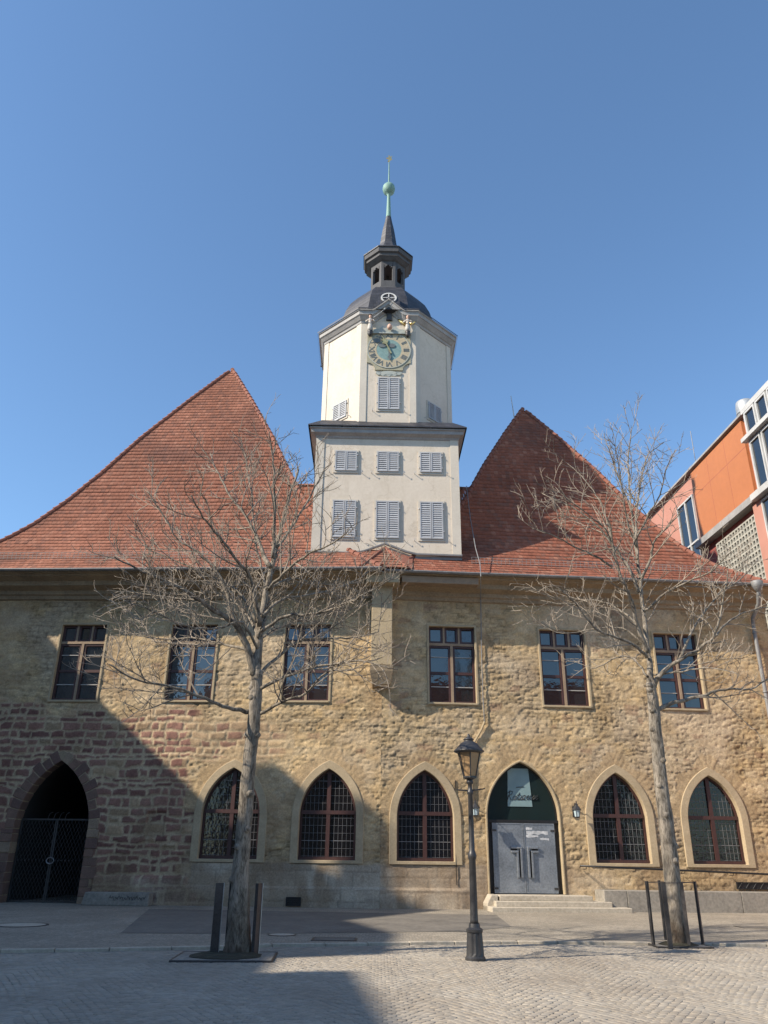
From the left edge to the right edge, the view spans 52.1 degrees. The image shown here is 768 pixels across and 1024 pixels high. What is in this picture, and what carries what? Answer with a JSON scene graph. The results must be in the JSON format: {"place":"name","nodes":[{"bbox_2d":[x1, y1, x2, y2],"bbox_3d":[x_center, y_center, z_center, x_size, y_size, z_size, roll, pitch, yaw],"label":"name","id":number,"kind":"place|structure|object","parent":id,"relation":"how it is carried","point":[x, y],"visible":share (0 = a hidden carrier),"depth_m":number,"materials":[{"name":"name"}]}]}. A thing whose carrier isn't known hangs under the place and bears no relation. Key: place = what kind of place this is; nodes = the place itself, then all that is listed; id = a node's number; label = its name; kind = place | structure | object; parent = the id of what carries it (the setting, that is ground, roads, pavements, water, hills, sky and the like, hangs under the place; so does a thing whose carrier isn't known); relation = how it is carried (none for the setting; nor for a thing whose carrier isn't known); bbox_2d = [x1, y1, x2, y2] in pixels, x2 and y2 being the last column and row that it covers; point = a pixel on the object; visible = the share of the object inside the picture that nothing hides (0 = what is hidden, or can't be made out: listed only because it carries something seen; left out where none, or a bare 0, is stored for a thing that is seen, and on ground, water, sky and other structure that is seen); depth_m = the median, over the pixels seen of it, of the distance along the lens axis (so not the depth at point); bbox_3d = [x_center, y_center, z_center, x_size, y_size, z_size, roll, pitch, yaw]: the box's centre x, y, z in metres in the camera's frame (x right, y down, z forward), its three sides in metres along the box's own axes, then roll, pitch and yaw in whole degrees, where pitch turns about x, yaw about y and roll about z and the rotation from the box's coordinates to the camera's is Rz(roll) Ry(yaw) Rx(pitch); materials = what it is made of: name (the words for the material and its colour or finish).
{"place":"outdoors","nodes":[
{"label":"outdoors","id":0,"kind":"place"},
{"bbox_2d":[0,888,767,1023],"bbox_3d":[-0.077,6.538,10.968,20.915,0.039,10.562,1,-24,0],"label":"sett paving","id":1,"kind":"structure","parent":0,"point":[558,986],"depth_m":10.40,"materials":[{"name":"stone"}]},
{"bbox_2d":[169,951,277,962],"bbox_3d":[-2.637,7.408,13.119,1.640,0.110,1.280,2,-24,-3],"label":"tree grate","id":2,"kind":"object","parent":1,"relation":"on","point":[215,957],"visible":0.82,"depth_m":12.81,"materials":[{"name":"metal"}]},
{"bbox_2d":[210,883,263,952],"bbox_3d":[-2.535,7.087,13.712,0.822,1.135,0.543,1,-24,0],"label":"tree guard","id":3,"kind":"object","parent":2,"relation":"on","point":[217,919],"visible":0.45,"depth_m":13.52,"materials":[{"name":"metal"}]},
{"bbox_2d":[61,394,418,952],"bbox_3d":[-2.939,2.232,15.824,7.251,11.698,6.930,1,-24,0],"label":"bare tree","id":4,"kind":"object","parent":2,"relation":"on","point":[238,938],"visible":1,"depth_m":15.35,"materials":[{"name":"grey plant"}]},
{"bbox_2d":[0,155,767,908],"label":"town hall","id":5,"kind":"structure","parent":1,"relation":"on","point":[360,801],"depth_m":28.46,"materials":[{"name":"stone"}]},
{"bbox_2d":[47,623,109,702],"bbox_3d":[-11.127,5.527,28.831,1.840,2.928,0.395,0,-24,3],"label":"window","id":6,"kind":"structure","parent":5,"relation":"in","point":[66,686],"depth_m":28.85,"materials":[{"name":"wood"}]},
{"bbox_2d":[162,623,219,702],"bbox_3d":[-6.981,5.495,28.644,1.860,2.928,0.395,0,-24,3],"label":"window","id":7,"kind":"structure","parent":5,"relation":"in","point":[176,677],"depth_m":28.60,"materials":[{"name":"stone"}]},
{"bbox_2d":[189,759,266,862],"bbox_3d":[-5.137,10.066,26.578,2.480,3.242,0.395,0,-24,3],"label":"arched window","id":8,"kind":"structure","parent":5,"relation":"in","point":[216,807],"depth_m":26.45,"materials":[{"name":"glass"}]},
{"bbox_2d":[279,622,332,702],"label":"window","id":9,"kind":"structure","parent":5,"relation":"in","point":[321,693],"depth_m":28.39,"materials":[{"name":"stone"}]},
{"bbox_2d":[289,760,363,863],"bbox_3d":[-1.871,10.044,26.429,2.420,3.234,0.395,0,-24,3],"label":"arched window","id":10,"kind":"structure","parent":5,"relation":"in","point":[327,818],"depth_m":26.32,"materials":[{"name":"stone"}]},
{"bbox_2d":[389,761,462,864],"bbox_3d":[1.372,10.094,26.455,2.420,3.234,0.395,2,-24,-4],"label":"arched window","id":11,"kind":"structure","parent":5,"relation":"in","point":[425,823],"depth_m":26.34,"materials":[{"name":"stone"}]},
{"bbox_2d":[427,624,478,705],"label":"window","id":12,"kind":"structure","parent":5,"relation":"in","point":[452,663],"depth_m":28.53,"materials":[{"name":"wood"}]},
{"bbox_2d":[473,799,479,815],"bbox_3d":[3.040,9.876,26.242,0.320,0.540,0.491,1,-24,0],"label":"wall lantern","id":13,"kind":"object","parent":5,"relation":"attached to","point":[476,807],"depth_m":26.04,"materials":[{"name":"white glass"}]},
{"bbox_2d":[491,823,526,892],"bbox_3d":[4.121,11.441,26.036,1.093,2.130,0.132,2,-24,-4],"label":"door","id":14,"kind":"structure","parent":5,"relation":"in","point":[507,838],"depth_m":26.02,"materials":[{"name":"metal"}]},
{"bbox_2d":[507,768,537,806],"bbox_3d":[4.747,9.478,27.058,1.088,1.240,0.030,2,-24,-4],"label":"door sign","id":15,"kind":"object","parent":5,"relation":"attached to","point":[519,793],"visible":1,"depth_m":27.03,"materials":[{"name":"glass"}]},
{"bbox_2d":[485,760,566,894],"bbox_3d":[4.661,10.648,26.720,2.629,4.185,0.971,1,-24,0],"label":"doorway","id":16,"kind":"structure","parent":5,"relation":"in","point":[545,809],"depth_m":26.75,"materials":[{"name":"stone"}]},
{"bbox_2d":[523,823,559,893],"bbox_3d":[5.222,11.488,26.113,1.092,2.130,0.132,2,-24,-4],"label":"door","id":17,"kind":"structure","parent":5,"relation":"in","point":[539,838],"depth_m":26.09,"materials":[{"name":"metal"}]},
{"bbox_2d":[537,627,592,708],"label":"window","id":18,"kind":"structure","parent":5,"relation":"in","point":[557,691],"depth_m":28.80,"materials":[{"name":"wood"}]},
{"bbox_2d":[572,801,580,817],"bbox_3d":[6.468,10.022,26.482,0.320,0.540,0.491,1,-24,0],"label":"wall lantern","id":19,"kind":"object","parent":5,"relation":"attached to","point":[576,809],"depth_m":26.30,"materials":[{"name":"white glass"}]},
{"bbox_2d":[585,764,659,866],"bbox_3d":[8.010,10.359,26.926,2.400,3.251,0.395,2,-24,-4],"label":"arched window","id":20,"kind":"structure","parent":5,"relation":"in","point":[619,816],"depth_m":26.82,"materials":[{"name":"stone"}]},
{"bbox_2d":[579,865,767,875],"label":"stone ledge","id":21,"kind":"object","parent":5,"relation":"attached to","point":[635,868],"visible":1,"depth_m":25.89,"materials":[{"name":"beige stone"}]},
{"bbox_2d":[651,631,708,711],"bbox_3d":[10.867,5.907,29.097,1.800,2.928,0.395,2,-24,-4],"label":"window","id":22,"kind":"structure","parent":5,"relation":"in","point":[674,686],"depth_m":29.09,"materials":[{"name":"stone"}]},
{"bbox_2d":[680,767,755,867],"bbox_3d":[11.329,10.513,27.152,2.400,3.224,0.395,2,-24,-4],"label":"arched window","id":23,"kind":"structure","parent":5,"relation":"in","point":[716,832],"depth_m":27.05,"materials":[{"name":"stone"}]},
{"bbox_2d":[0,940,767,952],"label":"kerb","id":24,"kind":"structure","parent":1,"relation":"on","point":[104,949],"depth_m":15.13,"materials":[{"name":"stone"}]},
{"bbox_2d":[454,734,485,961],"bbox_3d":[1.550,5.820,13.889,0.570,3.690,0.561,1,-24,0],"label":"street lamp","id":25,"kind":"object","parent":1,"relation":"on","point":[468,750],"visible":1,"depth_m":13.81,"materials":[{"name":"black metal"}]},
{"bbox_2d":[483,893,632,912],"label":"stone steps","id":26,"kind":"structure","parent":1,"relation":"on","point":[529,902],"depth_m":24.54,"materials":[{"name":"stone"}]},
{"bbox_2d":[648,941,713,948],"bbox_3d":[5.871,8.625,15.669,1.100,0.110,0.840,1,-24,0],"label":"tree grate","id":27,"kind":"object","parent":1,"relation":"on","point":[664,944],"visible":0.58,"depth_m":15.40,"materials":[{"name":"metal"}]},
{"bbox_2d":[505,391,767,943],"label":"bare tree","id":28,"kind":"object","parent":27,"relation":"on","point":[670,862],"visible":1,"depth_m":18.16,"materials":[{"name":"grey plant"}]},
{"bbox_2d":[645,880,704,948],"bbox_3d":[5.708,8.145,15.963,1.149,1.180,0.941,18,-29,-34],"label":"tree guard","id":29,"kind":"object","parent":27,"relation":"on","point":[664,911],"visible":0.84,"depth_m":15.76,"materials":[{"name":"metal"}]},
{"bbox_2d":[0,895,767,948],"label":"pavement","id":30,"kind":"structure","parent":0,"point":[72,925],"depth_m":18.32,"materials":[{"name":"grey stone setts"}]},
{"bbox_2d":[0,923,48,926],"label":"manhole cover","id":31,"kind":"object","parent":30,"relation":"on","point":[22,924],"visible":1,"depth_m":17.95,"materials":[{"name":"metal"}]},
{"bbox_2d":[81,891,152,905],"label":"stone block","id":32,"kind":"structure","parent":30,"relation":"on","point":[119,898],"depth_m":24.93,"materials":[{"name":"grey stone"}]},
{"bbox_2d":[268,933,295,935],"bbox_3d":[-2.138,8.861,16.477,0.600,0.018,0.600,1,-24,0],"label":"manhole cover","id":33,"kind":"object","parent":30,"relation":"on","point":[281,934],"visible":1,"depth_m":16.46,"materials":[{"name":"metal"}]},
{"bbox_2d":[121,909,510,933],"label":"asphalt path","id":34,"kind":"structure","parent":30,"relation":"on","point":[183,921],"depth_m":19.60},
{"bbox_2d":[311,937,356,940],"bbox_3d":[-0.990,8.545,15.721,0.900,0.017,0.600,1,-24,0],"label":"service cover","id":35,"kind":"object","parent":30,"relation":"on","point":[331,939],"visible":1,"depth_m":15.65,"materials":[{"name":"metal"}]},
{"bbox_2d":[595,889,767,912],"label":"ramp wall","id":36,"kind":"structure","parent":30,"relation":"on","point":[728,901],"depth_m":25.00,"materials":[{"name":"grey stone"}]},
{"bbox_2d":[735,926,767,927],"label":"service cover","id":37,"kind":"object","parent":30,"relation":"on","point":[752,926],"visible":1,"depth_m":19.80,"materials":[{"name":"metal"}]},
{"bbox_2d":[0,0,767,538],"label":"sky","id":38,"kind":"structure","parent":0,"point":[191,191],"materials":[{"name":"blue"}]},
{"bbox_2d":[646,380,767,626],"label":"modern building","id":39,"kind":"structure","parent":0,"point":[729,467],"depth_m":38.52,"materials":[{"name":"paint"}]},
{"bbox_2d":[677,494,702,555],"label":"window","id":40,"kind":"structure","parent":39,"relation":"in","point":[689,532],"depth_m":43.25,"materials":[{"name":"glass"}]},
{"bbox_2d":[743,403,757,431],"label":"window","id":41,"kind":"structure","parent":39,"relation":"in","point":[750,416],"depth_m":36.73,"materials":[{"name":"white metal"}]},
{"bbox_2d":[749,433,767,487],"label":"window","id":42,"kind":"structure","parent":39,"relation":"in","point":[756,445],"depth_m":35.81,"materials":[{"name":"glass"}]},
{"bbox_2d":[754,391,767,420],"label":"window","id":43,"kind":"structure","parent":39,"relation":"in","point":[761,403],"depth_m":35.79,"materials":[{"name":"white metal"}]},
{"bbox_2d":[760,424,767,466],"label":"window","id":44,"kind":"structure","parent":39,"relation":"in","point":[764,432],"depth_m":35.29,"materials":[{"name":"white metal"}]},
{"bbox_2d":[761,495,767,536],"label":"window","id":45,"kind":"structure","parent":39,"relation":"in","point":[764,502],"depth_m":35.08,"materials":[{"name":"white metal"}]}
]}

